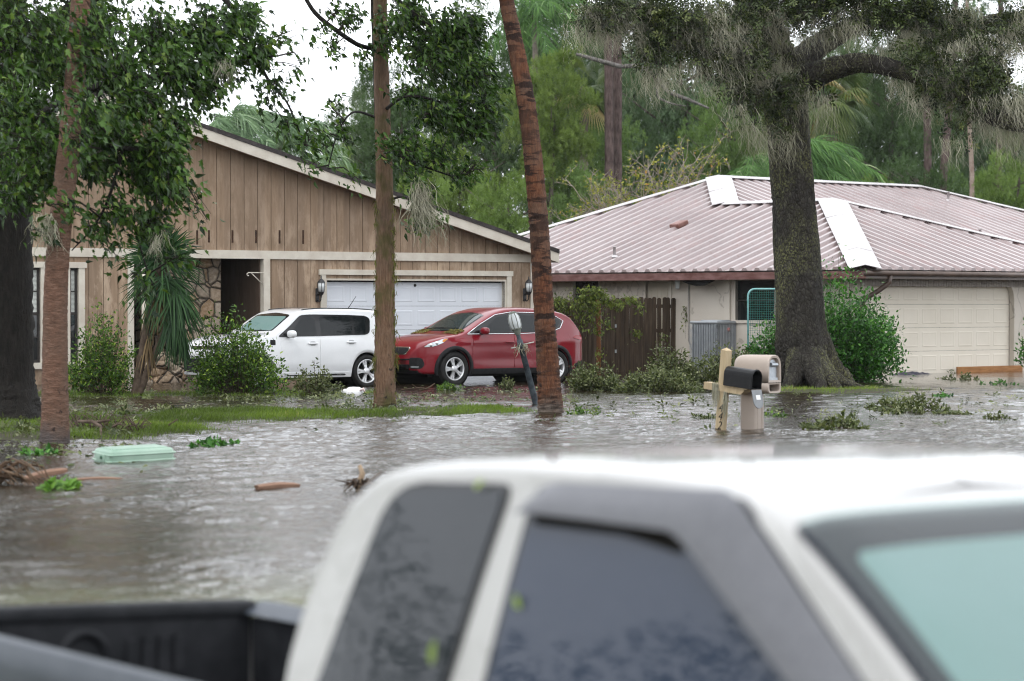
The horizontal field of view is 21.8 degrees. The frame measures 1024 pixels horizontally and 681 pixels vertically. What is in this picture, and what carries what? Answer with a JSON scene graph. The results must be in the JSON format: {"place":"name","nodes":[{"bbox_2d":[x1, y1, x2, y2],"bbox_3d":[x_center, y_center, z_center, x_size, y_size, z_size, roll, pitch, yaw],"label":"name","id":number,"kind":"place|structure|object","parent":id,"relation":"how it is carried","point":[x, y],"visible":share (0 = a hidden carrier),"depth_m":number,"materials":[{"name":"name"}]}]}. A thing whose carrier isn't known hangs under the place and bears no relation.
{"place":"outdoors","nodes":[
{"label":"outdoors","id":0,"kind":"place"},
{"bbox_2d":[0,385,940,440],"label":"ground","id":1,"kind":"structure","parent":0,"point":[37,433],"depth_m":39.19,"materials":[{"name":"plant"}]},
{"bbox_2d":[39,0,89,443],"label":"palm tree","id":2,"kind":"object","parent":1,"relation":"on","point":[54,425],"visible":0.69,"depth_m":31.27,"materials":[{"name":"brown plant"}]},
{"bbox_2d":[36,406,151,434],"bbox_3d":[-5.227,1.018,33.266,1.432,0.390,1.416,0,1,0],"label":"dead twig pile","id":3,"kind":"object","parent":1,"relation":"on","point":[98,423],"visible":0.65,"depth_m":33.55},
{"bbox_2d":[68,297,151,394],"bbox_3d":[-7.450,0.147,48.186,1.626,1.867,1.378,0,1,8],"label":"shrub","id":4,"kind":"object","parent":1,"relation":"on","point":[105,371],"visible":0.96,"depth_m":48.04,"materials":[{"name":"green plant"}]},
{"bbox_2d":[112,221,207,394],"bbox_3d":[-6.295,-0.589,47.924,1.810,3.246,1.796,0,1,0],"label":"yucca","id":5,"kind":"object","parent":1,"relation":"on","point":[177,311],"visible":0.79,"depth_m":47.72,"materials":[{"name":"green plant"}]},
{"bbox_2d":[0,0,328,420],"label":"broadleaf tree","id":6,"kind":"object","parent":1,"relation":"on","point":[154,163],"visible":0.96,"depth_m":32.67,"materials":[{"name":"green plant"}]},
{"bbox_2d":[0,0,44,186],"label":"climbing vine","id":7,"kind":"object","parent":6,"relation":"attached to","point":[15,60],"visible":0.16,"depth_m":36.21,"materials":[{"name":"green plant"}]},
{"bbox_2d":[19,212,65,263],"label":"moss tuft","id":8,"kind":"object","parent":6,"relation":"hanging from","point":[45,222],"visible":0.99,"depth_m":31.11,"materials":[{"name":"plant"}]},
{"bbox_2d":[143,230,174,264],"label":"moss tuft","id":9,"kind":"object","parent":6,"relation":"hanging from","point":[155,248],"visible":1,"depth_m":31.90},
{"bbox_2d":[211,58,240,88],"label":"moss tuft","id":10,"kind":"object","parent":6,"relation":"hanging from","point":[222,68],"visible":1,"depth_m":33.16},
{"bbox_2d":[183,300,292,394],"bbox_3d":[-4.968,0.149,48.619,1.936,1.820,1.860,0,1,0],"label":"shrub","id":11,"kind":"object","parent":1,"relation":"on","point":[224,372],"visible":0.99,"depth_m":48.32,"materials":[{"name":"green plant"}]},
{"bbox_2d":[205,100,308,148],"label":"feather palm","id":12,"kind":"object","parent":1,"relation":"on","point":[246,118],"visible":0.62,"depth_m":81.14,"materials":[{"name":"green plant"}]},
{"bbox_2d":[183,297,374,388],"bbox_3d":[-4.455,0.051,53.118,4.300,1.879,2.253,-1,1,-38],"label":"parked car","id":13,"kind":"object","parent":1,"relation":"on","point":[338,343],"visible":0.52,"depth_m":52.66,"materials":[{"name":"white paint"}]},
{"bbox_2d":[32,90,559,384],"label":"wooden house","id":14,"kind":"structure","parent":1,"relation":"on","point":[291,230],"depth_m":57.98,"materials":[{"name":"beige"}]},
{"bbox_2d":[32,268,39,362],"bbox_3d":[-10.093,-0.524,54.107,1.066,1.963,0.045,-1,1,-37],"label":"window","id":15,"kind":"structure","parent":14,"relation":"in","point":[36,312],"depth_m":54.40,"materials":[{"name":"black glass"}]},
{"bbox_2d":[33,262,86,368],"bbox_3d":[-9.715,-0.512,54.329,2.287,2.193,0.120,-1,1,-37],"label":"window frame","id":16,"kind":"structure","parent":14,"relation":"in","point":[80,266],"depth_m":54.78,"materials":[{"name":"wood"}]},
{"bbox_2d":[70,268,77,361],"bbox_3d":[-9.054,-0.534,54.895,0.198,1.963,0.045,-1,1,-37],"label":"window","id":17,"kind":"structure","parent":14,"relation":"in","point":[73,303],"depth_m":54.90,"materials":[{"name":"glass"}]},
{"bbox_2d":[315,276,324,301],"bbox_3d":[-4.201,-1.140,58.312,0.191,0.613,0.258,-1,1,-37],"label":"wall lantern","id":18,"kind":"object","parent":14,"relation":"attached to","point":[320,289],"depth_m":58.24,"materials":[{"name":"glass"}]},
{"bbox_2d":[327,280,501,336],"bbox_3d":[-2.212,-0.110,60.178,4.898,2.474,0.100,-1,1,-37],"label":"garage door","id":19,"kind":"structure","parent":14,"relation":"in","point":[418,304],"depth_m":60.24,"materials":[{"name":"white metal"}]},
{"bbox_2d":[523,276,532,300],"bbox_3d":[0.364,-1.206,61.752,0.191,0.613,0.258,-1,1,-37],"label":"wall lantern","id":20,"kind":"object","parent":14,"relation":"attached to","point":[527,289],"depth_m":61.68,"materials":[{"name":"black metal"}]},
{"bbox_2d":[261,114,369,181],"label":"feather palm","id":21,"kind":"object","parent":1,"relation":"on","point":[307,150],"visible":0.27,"depth_m":82.61,"materials":[{"name":"green plant"}]},
{"bbox_2d":[289,357,344,395],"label":"shrub","id":22,"kind":"object","parent":1,"relation":"on","point":[319,386],"visible":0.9,"depth_m":47.51,"materials":[{"name":"green plant"}]},
{"bbox_2d":[310,141,357,177],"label":"woodland tree","id":23,"kind":"object","parent":1,"relation":"on","point":[338,169],"visible":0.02,"depth_m":104.12,"materials":[{"name":"green plant"}]},
{"bbox_2d":[318,102,374,181],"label":"woodland tree","id":24,"kind":"object","parent":1,"relation":"on","point":[335,122],"visible":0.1,"depth_m":117.51,"materials":[{"name":"green plant"}]},
{"bbox_2d":[342,387,364,394],"bbox_3d":[-2.873,0.984,48.291,0.460,0.292,0.323,0,1,0],"label":"plastic bag","id":25,"kind":"object","parent":1,"relation":"on","point":[356,390],"visible":0.46,"depth_m":48.18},
{"bbox_2d":[338,83,423,190],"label":"woodland tree","id":26,"kind":"object","parent":1,"relation":"on","point":[354,98],"visible":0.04,"depth_m":118.10,"materials":[{"name":"green plant"}]},
{"bbox_2d":[367,0,402,407],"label":"palm tree","id":27,"kind":"object","parent":1,"relation":"on","point":[384,358],"visible":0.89,"depth_m":42.06,"materials":[{"name":"brown plant"}]},
{"bbox_2d":[345,60,460,193],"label":"woodland tree","id":28,"kind":"object","parent":1,"relation":"on","point":[368,121],"visible":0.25,"depth_m":109.34,"materials":[{"name":"green plant"}]},
{"bbox_2d":[300,0,514,242],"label":"broadleaf tree","id":29,"kind":"object","parent":1,"relation":"on","point":[455,39],"visible":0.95,"depth_m":40.91,"materials":[{"name":"green plant"}]},
{"bbox_2d":[395,176,459,256],"bbox_3d":[-1.301,-1.883,40.974,1.073,1.269,1.018,-1,1,-42],"label":"moss tuft","id":30,"kind":"object","parent":29,"relation":"hanging from","point":[420,198],"visible":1,"depth_m":40.92,"materials":[{"name":"plant"}]},
{"bbox_2d":[403,175,456,212],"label":"woodland tree","id":31,"kind":"object","parent":1,"relation":"on","point":[444,183],"visible":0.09,"depth_m":91.72,"materials":[{"name":"green plant"}]},
{"bbox_2d":[436,380,464,389],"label":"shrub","id":32,"kind":"object","parent":1,"relation":"on","point":[446,385],"visible":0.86,"depth_m":50.98,"materials":[{"name":"green plant"}]},
{"bbox_2d":[396,129,522,230],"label":"woodland tree","id":33,"kind":"object","parent":1,"relation":"on","point":[461,198],"visible":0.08,"depth_m":100.59,"materials":[{"name":"green plant"}]},
{"bbox_2d":[395,307,581,383],"bbox_3d":[-0.711,0.132,56.400,4.580,1.680,2.234,-1,1,-38],"label":"parked car","id":34,"kind":"object","parent":1,"relation":"on","point":[459,347],"visible":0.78,"depth_m":55.54,"materials":[{"name":"red paint"}]},
{"bbox_2d":[437,0,561,216],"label":"woodland tree","id":35,"kind":"object","parent":1,"relation":"on","point":[491,152],"visible":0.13,"depth_m":114.55,"materials":[{"name":"green plant"}]},
{"bbox_2d":[464,165,552,235],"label":"woodland tree","id":36,"kind":"object","parent":1,"relation":"on","point":[514,223],"visible":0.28,"depth_m":93.31,"materials":[{"name":"green plant"}]},
{"bbox_2d":[0,384,1021,438],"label":"storm litter","id":37,"kind":"object","parent":1,"relation":"on","point":[115,431],"visible":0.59,"depth_m":40.88,"materials":[{"name":"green plant"}]},
{"bbox_2d":[508,311,537,403],"bbox_3d":[0.238,0.458,43.721,0.631,1.880,0.214,0,1,12],"label":"lamp post","id":38,"kind":"object","parent":1,"relation":"on","point":[514,322],"visible":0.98,"depth_m":43.66,"materials":[{"name":"metal"}]},
{"bbox_2d":[499,0,564,412],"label":"palm tree","id":39,"kind":"object","parent":1,"relation":"on","point":[549,394],"visible":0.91,"depth_m":40.05,"materials":[{"name":"brown plant"}]},
{"bbox_2d":[481,0,612,108],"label":"feather palm","id":40,"kind":"object","parent":1,"relation":"on","point":[548,9],"visible":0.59,"depth_m":103.22,"materials":[{"name":"green plant"}]},
{"bbox_2d":[497,37,602,228],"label":"woodland tree","id":41,"kind":"object","parent":1,"relation":"on","point":[558,133],"visible":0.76,"depth_m":99.51,"materials":[{"name":"green plant"}]},
{"bbox_2d":[509,0,627,202],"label":"woodland tree","id":42,"kind":"object","parent":1,"relation":"on","point":[589,79],"visible":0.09,"depth_m":123.07,"materials":[{"name":"green plant"}]},
{"bbox_2d":[515,90,647,226],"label":"woodland tree","id":43,"kind":"object","parent":1,"relation":"on","point":[597,159],"visible":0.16,"depth_m":109.45,"materials":[{"name":"green plant"}]},
{"bbox_2d":[566,404,604,414],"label":"drifting branch","id":44,"kind":"object","parent":1,"relation":"on","point":[580,411],"visible":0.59,"depth_m":40.03,"materials":[{"name":"green plant"}]},
{"bbox_2d":[554,55,627,200],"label":"fan palm","id":45,"kind":"object","parent":1,"relation":"on","point":[598,116],"visible":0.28,"depth_m":103.75,"materials":[{"name":"green plant"}]},
{"bbox_2d":[548,160,637,225],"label":"woodland tree","id":46,"kind":"object","parent":1,"relation":"on","point":[580,187],"visible":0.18,"depth_m":95.79,"materials":[{"name":"green plant"}]},
{"bbox_2d":[563,359,624,390],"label":"bush","id":47,"kind":"object","parent":1,"relation":"on","point":[586,380],"visible":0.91,"depth_m":50.60,"materials":[{"name":"green plant"}]},
{"bbox_2d":[604,32,613,204],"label":"pine tree","id":48,"kind":"object","parent":1,"relation":"on","point":[608,119],"visible":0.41,"depth_m":99.76,"materials":[{"name":"brown plant"}]},
{"bbox_2d":[576,53,708,108],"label":"dead limb","id":49,"kind":"object","parent":48,"relation":"attached to","point":[614,64],"visible":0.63,"depth_m":98.67,"materials":[{"name":"grey wood"}]},
{"bbox_2d":[554,297,675,371],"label":"board fence","id":50,"kind":"object","parent":1,"relation":"on","point":[623,356],"visible":0.62,"depth_m":65.28,"materials":[{"name":"wood"}]},
{"bbox_2d":[553,284,687,361],"bbox_3d":[2.831,-0.424,64.607,4.164,1.898,0.954,0,1,-30],"label":"ivy","id":51,"kind":"object","parent":50,"relation":"attached to","point":[591,296],"visible":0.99,"depth_m":63.93,"materials":[{"name":"green plant"}]},
{"bbox_2d":[613,32,621,191],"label":"pine tree","id":52,"kind":"object","parent":1,"relation":"on","point":[617,103],"visible":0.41,"depth_m":100.75,"materials":[{"name":"brown plant"}]},
{"bbox_2d":[568,44,695,185],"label":"woodland tree","id":53,"kind":"object","parent":1,"relation":"on","point":[634,93],"visible":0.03,"depth_m":126.92,"materials":[{"name":"green plant"}]},
{"bbox_2d":[549,122,737,220],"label":"bare bush","id":54,"kind":"object","parent":1,"relation":"on","point":[609,201],"visible":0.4,"depth_m":83.92,"materials":[{"name":"green plant"}]},
{"bbox_2d":[608,363,707,392],"bbox_3d":[2.750,0.745,50.195,1.899,0.688,1.697,0,1,0],"label":"bush","id":55,"kind":"object","parent":1,"relation":"on","point":[656,381],"visible":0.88,"depth_m":49.92,"materials":[{"name":"green plant"}]},
{"bbox_2d":[644,332,696,382],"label":"shrub","id":56,"kind":"object","parent":1,"relation":"on","point":[663,359],"visible":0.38,"depth_m":52.42,"materials":[{"name":"green plant"}]},
{"bbox_2d":[592,5,768,201],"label":"woodland tree","id":57,"kind":"object","parent":1,"relation":"on","point":[672,117],"visible":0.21,"depth_m":120.40,"materials":[{"name":"green plant"}]},
{"bbox_2d":[393,42,1016,235],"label":"wood","id":58,"kind":"object","parent":1,"relation":"on","point":[523,211],"depth_m":152.22,"materials":[{"name":"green plant"}]},
{"bbox_2d":[689,320,736,371],"bbox_3d":[4.947,0.159,64.716,0.900,1.318,0.900,-1,1,-43],"label":"air conditioner","id":59,"kind":"object","parent":1,"relation":"on","point":[706,334],"visible":0.66,"depth_m":64.41,"materials":[{"name":"metal"}]},
{"bbox_2d":[680,341,748,387],"bbox_3d":[4.022,0.526,52.007,1.607,1.040,1.516,0,1,0],"label":"fallen branch","id":60,"kind":"object","parent":1,"relation":"on","point":[707,375],"visible":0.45,"depth_m":51.82,"materials":[{"name":"green plant"}]},
{"bbox_2d":[675,70,768,186],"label":"woodland tree","id":61,"kind":"object","parent":1,"relation":"on","point":[731,150],"visible":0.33,"depth_m":104.95,"materials":[{"name":"green plant"}]},
{"bbox_2d":[703,348,749,429],"bbox_3d":[2.790,0.956,34.875,0.128,1.726,0.710,-1,7,-43],"label":"mailbox post","id":62,"kind":"object","parent":1,"relation":"on","point":[725,357],"visible":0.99,"depth_m":34.84,"materials":[{"name":"brown wood"}]},
{"bbox_2d":[711,382,727,426],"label":"moss tuft","id":63,"kind":"object","parent":62,"relation":"hanging from","point":[715,391],"visible":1,"depth_m":34.85,"materials":[{"name":"plant"}]},
{"bbox_2d":[723,366,762,408],"bbox_3d":[3.023,0.603,34.621,0.197,0.500,0.581,-1,7,-43],"label":"mailbox","id":64,"kind":"object","parent":62,"relation":"attached to","point":[742,378],"visible":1,"depth_m":34.55,"materials":[{"name":"black metal"}]},
{"bbox_2d":[751,390,762,408],"bbox_3d":[3.182,0.760,34.453,0.185,0.242,0.065,-1,1,-43],"label":"door","id":65,"kind":"structure","parent":64,"relation":"in","point":[757,396],"depth_m":34.44,"materials":[{"name":"white"}]},
{"bbox_2d":[726,153,769,176],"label":"feather palm","id":66,"kind":"object","parent":1,"relation":"on","point":[756,171],"visible":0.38,"depth_m":89.59,"materials":[{"name":"green plant"}]},
{"bbox_2d":[734,355,780,428],"bbox_3d":[3.227,1.017,35.053,0.575,1.662,0.320,1,1,38],"label":"mailbox","id":67,"kind":"object","parent":1,"relation":"on","point":[769,368],"visible":0.49,"depth_m":34.97,"materials":[{"name":"beige plastic"}]},
{"bbox_2d":[741,311,775,354],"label":"shrub","id":68,"kind":"object","parent":1,"relation":"on","point":[755,349],"visible":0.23,"depth_m":57.48,"materials":[{"name":"green plant"}]},
{"bbox_2d":[518,175,1023,373],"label":"metal roof house","id":69,"kind":"structure","parent":1,"relation":"on","point":[947,267],"depth_m":66.15,"materials":[{"name":"paint"}]},
{"bbox_2d":[570,281,601,299],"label":"window","id":70,"kind":"structure","parent":69,"relation":"in","point":[581,284],"depth_m":68.51,"materials":[{"name":"glass"}]},
{"bbox_2d":[648,282,667,350],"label":"door","id":71,"kind":"structure","parent":69,"relation":"in","point":[655,289],"depth_m":66.55,"materials":[{"name":"wood"}]},
{"bbox_2d":[732,279,775,322],"bbox_3d":[5.884,-0.964,64.166,0.140,1.092,1.439,-1,1,-43],"label":"window","id":72,"kind":"structure","parent":69,"relation":"in","point":[744,286],"depth_m":64.30,"materials":[{"name":"glass"}]},
{"bbox_2d":[869,286,1008,373],"bbox_3d":[10.224,-0.179,64.069,5.882,2.711,0.108,-1,1,-43],"label":"garage door","id":73,"kind":"structure","parent":69,"relation":"in","point":[947,328],"depth_m":64.30,"materials":[{"name":"beige"}]},
{"bbox_2d":[559,0,1023,388],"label":"live oak","id":74,"kind":"object","parent":1,"relation":"on","point":[748,45],"visible":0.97,"depth_m":51.11,"materials":[{"name":"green plant"}]},
{"bbox_2d":[732,22,886,178],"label":"woodland tree","id":75,"kind":"object","parent":1,"relation":"on","point":[811,125],"visible":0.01,"depth_m":127.51,"materials":[{"name":"green plant"}]},
{"bbox_2d":[761,135,888,182],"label":"feather palm","id":76,"kind":"object","parent":1,"relation":"on","point":[829,158],"visible":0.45,"depth_m":87.28,"materials":[{"name":"green plant"}]},
{"bbox_2d":[808,73,879,148],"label":"fan palm","id":77,"kind":"object","parent":1,"relation":"on","point":[844,119],"visible":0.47,"depth_m":95.24,"materials":[{"name":"green plant"}]},
{"bbox_2d":[821,242,916,381],"bbox_3d":[7.142,-0.544,56.567,2.747,3.098,2.640,0,1,0],"label":"shrub","id":78,"kind":"object","parent":1,"relation":"on","point":[862,347],"visible":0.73,"depth_m":56.13,"materials":[{"name":"green plant"}]},
{"bbox_2d":[818,17,964,187],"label":"woodland tree","id":79,"kind":"object","parent":1,"relation":"on","point":[887,123],"visible":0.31,"depth_m":115.12,"materials":[{"name":"green plant"}]},
{"bbox_2d":[863,116,975,197],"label":"woodland tree","id":80,"kind":"object","parent":1,"relation":"on","point":[913,165],"visible":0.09,"depth_m":107.22,"materials":[{"name":"green plant"}]},
{"bbox_2d":[923,96,931,189],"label":"pine tree","id":81,"kind":"object","parent":1,"relation":"on","point":[927,162],"visible":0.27,"depth_m":107.78,"materials":[{"name":"brown plant"}]},
{"bbox_2d":[874,0,1003,192],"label":"woodland tree","id":82,"kind":"object","parent":1,"relation":"on","point":[973,3],"visible":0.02,"depth_m":131.43,"materials":[{"name":"green plant"}]},
{"bbox_2d":[939,0,957,193],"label":"pine tree","id":83,"kind":"object","parent":1,"relation":"on","point":[948,130],"visible":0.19,"depth_m":107.77,"materials":[{"name":"brown plant"}]},
{"bbox_2d":[936,370,979,379],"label":"drifting branch","id":84,"kind":"object","parent":1,"relation":"on","point":[965,376],"visible":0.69,"depth_m":58.42,"materials":[{"name":"green plant"}]},
{"bbox_2d":[933,0,1019,196],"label":"pine tree","id":85,"kind":"object","parent":1,"relation":"on","point":[971,168],"visible":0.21,"depth_m":102.84,"materials":[{"name":"brown plant"}]},
{"bbox_2d":[936,76,1023,206],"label":"woodland tree","id":86,"kind":"object","parent":1,"relation":"on","point":[979,160],"visible":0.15,"depth_m":125.13,"materials":[{"name":"green plant"}]},
{"bbox_2d":[947,163,1019,204],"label":"woodland tree","id":87,"kind":"object","parent":1,"relation":"on","point":[962,174],"visible":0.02,"depth_m":111.01,"materials":[{"name":"green plant"}]},
{"bbox_2d":[956,365,1022,372],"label":"timber board","id":88,"kind":"object","parent":1,"relation":"on","point":[989,368],"visible":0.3,"depth_m":64.92,"materials":[{"name":"wood"}]},
{"bbox_2d":[972,131,1023,210],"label":"woodland tree","id":89,"kind":"object","parent":1,"relation":"on","point":[998,194],"visible":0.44,"depth_m":95.42,"materials":[{"name":"green plant"}]},
{"bbox_2d":[978,0,1023,186],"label":"pine tree","id":90,"kind":"object","parent":1,"relation":"on","point":[986,4],"visible":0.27,"depth_m":109.84,"materials":[{"name":"brown plant"}]},
{"bbox_2d":[1014,318,1023,366],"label":"shrub","id":91,"kind":"object","parent":1,"relation":"on","point":[1021,353],"visible":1,"depth_m":58.56,"materials":[{"name":"green plant"}]},
{"bbox_2d":[0,371,1023,616],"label":"flood water","id":92,"kind":"structure","parent":0,"point":[194,523],"depth_m":27.72,"materials":[{"name":"liquid"}]},
{"bbox_2d":[0,458,55,485],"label":"frond heap","id":93,"kind":"object","parent":92,"relation":"on","point":[7,473],"visible":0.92,"depth_m":23.96,"materials":[{"name":"plant"}]},
{"bbox_2d":[18,442,58,455],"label":"drifting branch","id":94,"kind":"object","parent":92,"relation":"on","point":[37,451],"visible":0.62,"depth_m":28.89,"materials":[{"name":"green plant"}]},
{"bbox_2d":[24,468,67,479],"bbox_3d":[-4.350,1.238,24.813,0.445,0.060,0.105,-11,6,-30],"label":"driftwood plank","id":95,"kind":"object","parent":92,"relation":"on","point":[54,471],"visible":0.72,"depth_m":24.80,"materials":[{"name":"red wood"}]},
{"bbox_2d":[35,474,82,491],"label":"drifting branch","id":96,"kind":"object","parent":92,"relation":"on","point":[50,484],"visible":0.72,"depth_m":23.42,"materials":[{"name":"green plant"}]},
{"bbox_2d":[92,444,175,462],"bbox_3d":[-3.962,1.214,27.859,0.791,0.237,0.418,-1,1,-35],"label":"storage tub","id":97,"kind":"object","parent":92,"relation":"on","point":[142,452],"visible":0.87,"depth_m":27.70,"materials":[{"name":"green plastic"}]},
{"bbox_2d":[187,434,239,447],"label":"drifting branch","id":98,"kind":"object","parent":92,"relation":"on","point":[209,441],"visible":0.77,"depth_m":30.79,"materials":[{"name":"green plant"}]},
{"bbox_2d":[254,482,299,489],"bbox_3d":[-2.083,1.287,23.665,0.449,0.056,0.115,-1,1,-38],"label":"driftwood plank","id":99,"kind":"object","parent":92,"relation":"on","point":[270,485],"visible":1,"depth_m":23.60,"materials":[{"name":"red wood"}]},
{"bbox_2d":[335,465,386,491],"bbox_3d":[-1.317,1.226,23.311,0.456,0.279,0.256,0,1,0],"label":"uprooted root","id":100,"kind":"object","parent":92,"relation":"on","point":[359,483],"visible":0.8,"depth_m":23.31,"materials":[{"name":"brown plant"}]},
{"bbox_2d":[0,385,1011,471],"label":"floating leaves","id":101,"kind":"object","parent":92,"relation":"on","point":[138,443],"visible":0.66,"depth_m":43.10,"materials":[{"name":"green plant"}]},
{"bbox_2d":[498,376,514,389],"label":"shrub","id":102,"kind":"object","parent":92,"relation":"on","point":[507,386],"visible":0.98,"depth_m":51.18,"materials":[{"name":"green plant"}]},
{"bbox_2d":[0,443,1023,680],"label":"pickup truck","id":103,"kind":"object","parent":92,"relation":"in","point":[790,562],"visible":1,"depth_m":6.71,"materials":[{"name":"white"}]},
{"bbox_2d":[747,288,775,346],"bbox_3d":[6.301,-0.229,61.714,1.798,1.972,0.050,0,1,-14],"label":"net frame","id":104,"kind":"object","parent":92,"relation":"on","point":[759,304],"visible":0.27,"depth_m":61.54,"materials":[{"name":"metal"}]},
{"bbox_2d":[797,409,870,430],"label":"drifting branch","id":105,"kind":"object","parent":92,"relation":"on","point":[834,421],"visible":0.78,"depth_m":35.22,"materials":[{"name":"green plant"}]},
{"bbox_2d":[863,390,976,414],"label":"drifting branch","id":106,"kind":"object","parent":92,"relation":"on","point":[895,407],"visible":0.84,"depth_m":40.76,"materials":[{"name":"green plant"}]},
{"bbox_2d":[27,0,1023,232],"label":"sky","id":107,"kind":"structure","parent":0,"point":[328,83],"materials":[{"name":"white"}]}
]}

